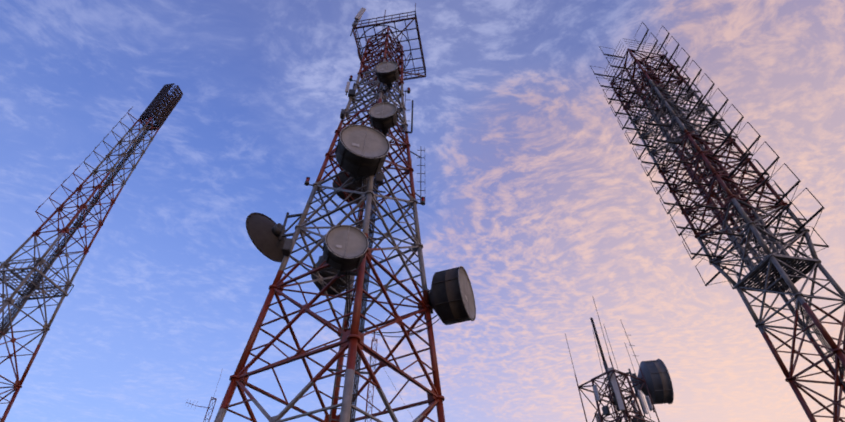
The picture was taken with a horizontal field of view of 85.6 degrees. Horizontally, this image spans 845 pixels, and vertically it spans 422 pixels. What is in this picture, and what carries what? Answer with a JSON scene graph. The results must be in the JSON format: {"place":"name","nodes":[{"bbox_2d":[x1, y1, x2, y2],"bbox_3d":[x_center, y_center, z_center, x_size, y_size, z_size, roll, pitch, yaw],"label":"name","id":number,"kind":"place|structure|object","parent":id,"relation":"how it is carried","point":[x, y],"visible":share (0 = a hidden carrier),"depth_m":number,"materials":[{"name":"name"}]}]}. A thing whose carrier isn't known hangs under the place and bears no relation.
{"place":"outdoors","nodes":[
{"label":"outdoors","id":0,"kind":"place"},
{"bbox_2d":[0,0,844,421],"label":"sky","id":1,"kind":"structure","parent":0,"point":[533,185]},
{"label":"ground","id":2,"kind":"structure","parent":0,"visible":0},
{"bbox_2d":[0,83,182,421],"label":"tower","id":3,"kind":"structure","parent":2,"relation":"on","point":[158,104],"depth_m":44.13,"materials":[{"name":"metal"}]},
{"bbox_2d":[0,122,153,334],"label":"ladder","id":4,"kind":"object","parent":3,"relation":"attached to","point":[76,225],"visible":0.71,"depth_m":44.92,"materials":[{"name":"grey metal"}]},
{"bbox_2d":[186,369,222,421],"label":"mast","id":5,"kind":"object","parent":2,"relation":"on","point":[215,399],"visible":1,"depth_m":36.88,"materials":[{"name":"grey metal"}]},
{"bbox_2d":[214,26,444,421],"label":"tower","id":6,"kind":"structure","parent":2,"relation":"on","point":[352,341],"depth_m":17.67,"materials":[{"name":"metal"}]},
{"bbox_2d":[246,212,301,262],"bbox_3d":[-6.591,1.184,20.214,2.306,2.521,1.910,8,-46,-8],"label":"dish","id":7,"kind":"object","parent":6,"relation":"attached to","point":[268,236],"visible":0.96,"depth_m":19.67,"materials":[{"name":"grey metal"}]},
{"bbox_2d":[311,255,351,294],"bbox_3d":[-4.395,2.864,21.972,2.043,1.854,1.617,-11,-46,11],"label":"drum","id":8,"kind":"object","parent":6,"relation":"on","point":[321,260],"visible":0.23,"depth_m":21.52,"materials":[{"name":"grey metal"}]},
{"bbox_2d":[322,225,368,276],"bbox_3d":[-2.542,1.358,14.793,1.383,1.376,1.266,11,-46,-11],"label":"drum","id":9,"kind":"object","parent":6,"relation":"on","point":[345,248],"visible":1,"depth_m":14.33,"materials":[{"name":"grey metal"}]},
{"bbox_2d":[332,168,368,203],"bbox_3d":[-3.677,-1.704,25.216,2.041,2.041,1.751,24,-50,-22],"label":"drum","id":10,"kind":"object","parent":6,"relation":"on","point":[343,177],"visible":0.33,"depth_m":24.66,"materials":[{"name":"grey metal"}]},
{"bbox_2d":[283,75,424,255],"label":"fittings","id":11,"kind":"object","parent":6,"relation":"attached to","point":[287,247],"visible":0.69,"depth_m":19.14,"materials":[{"name":"grey metal"}]},
{"bbox_2d":[282,84,439,363],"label":"feeders","id":12,"kind":"object","parent":6,"relation":"attached to","point":[349,326],"visible":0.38,"depth_m":17.50,"materials":[{"name":"black rubber"}]},
{"bbox_2d":[335,124,389,183],"bbox_3d":[-2.654,-2.310,19.459,2.132,2.136,1.824,14,-47,-13],"label":"drum","id":13,"kind":"object","parent":6,"relation":"on","point":[362,151],"visible":1,"depth_m":18.74,"materials":[{"name":"grey metal"}]},
{"bbox_2d":[328,45,397,421],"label":"ladder","id":14,"kind":"object","parent":6,"relation":"attached to","point":[362,323],"visible":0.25,"depth_m":17.11,"materials":[{"name":"grey metal"}]},
{"bbox_2d":[369,102,397,136],"bbox_3d":[-1.804,-4.278,21.684,1.320,1.319,1.271,-3,-45,3],"label":"drum","id":15,"kind":"object","parent":6,"relation":"on","point":[384,116],"visible":0.98,"depth_m":21.21,"materials":[{"name":"grey metal"}]},
{"bbox_2d":[343,7,424,202],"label":"antennas","id":16,"kind":"object","parent":6,"relation":"attached to","point":[352,92],"visible":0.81,"depth_m":27.48,"materials":[{"name":"grey metal"}]},
{"bbox_2d":[375,61,399,90],"bbox_3d":[-1.898,-7.489,25.503,1.282,1.280,1.288,-5,-45,5],"label":"drum","id":17,"kind":"object","parent":6,"relation":"on","point":[387,72],"visible":1,"depth_m":25.04,"materials":[{"name":"grey metal"}]},
{"bbox_2d":[352,3,425,85],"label":"platform","id":18,"kind":"structure","parent":6,"relation":"on","point":[360,56],"depth_m":31.90,"materials":[{"name":"grey metal"}]},
{"bbox_2d":[424,266,475,324],"bbox_3d":[0.964,3.561,18.763,1.903,2.256,2.257,-15,-47,15],"label":"drum","id":19,"kind":"object","parent":6,"relation":"attached to","point":[451,296],"visible":0.96,"depth_m":17.90,"materials":[{"name":"grey metal"}]},
{"bbox_2d":[356,334,413,421],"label":"mast","id":20,"kind":"object","parent":2,"relation":"on","point":[370,357],"visible":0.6,"depth_m":62.95,"materials":[{"name":"metal"}]},
{"bbox_2d":[575,356,659,421],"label":"tower","id":21,"kind":"structure","parent":2,"relation":"on","point":[626,416],"depth_m":26.34,"materials":[{"name":"metal"}]},
{"bbox_2d":[565,298,654,421],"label":"antennas","id":22,"kind":"object","parent":21,"relation":"on","point":[617,399],"visible":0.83,"depth_m":26.01,"materials":[{"name":"grey metal"}]},
{"bbox_2d":[604,359,673,403],"bbox_3d":[13.056,10.517,27.861,3.311,2.594,2.592,-7,-45,7],"label":"drum","id":23,"kind":"object","parent":21,"relation":"on","point":[656,375],"visible":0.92,"depth_m":26.88,"materials":[{"name":"grey metal"}]},
{"bbox_2d":[610,48,844,421],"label":"tower","id":24,"kind":"structure","parent":2,"relation":"on","point":[837,351],"depth_m":27.30,"materials":[{"name":"metal"}]},
{"bbox_2d":[590,22,828,290],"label":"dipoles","id":25,"kind":"object","parent":24,"relation":"attached to","point":[763,267],"visible":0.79,"depth_m":31.04,"materials":[{"name":"grey metal"}]},
{"bbox_2d":[637,71,844,386],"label":"ladder","id":26,"kind":"object","parent":24,"relation":"attached to","point":[842,369],"visible":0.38,"depth_m":25.90,"materials":[{"name":"grey metal"}]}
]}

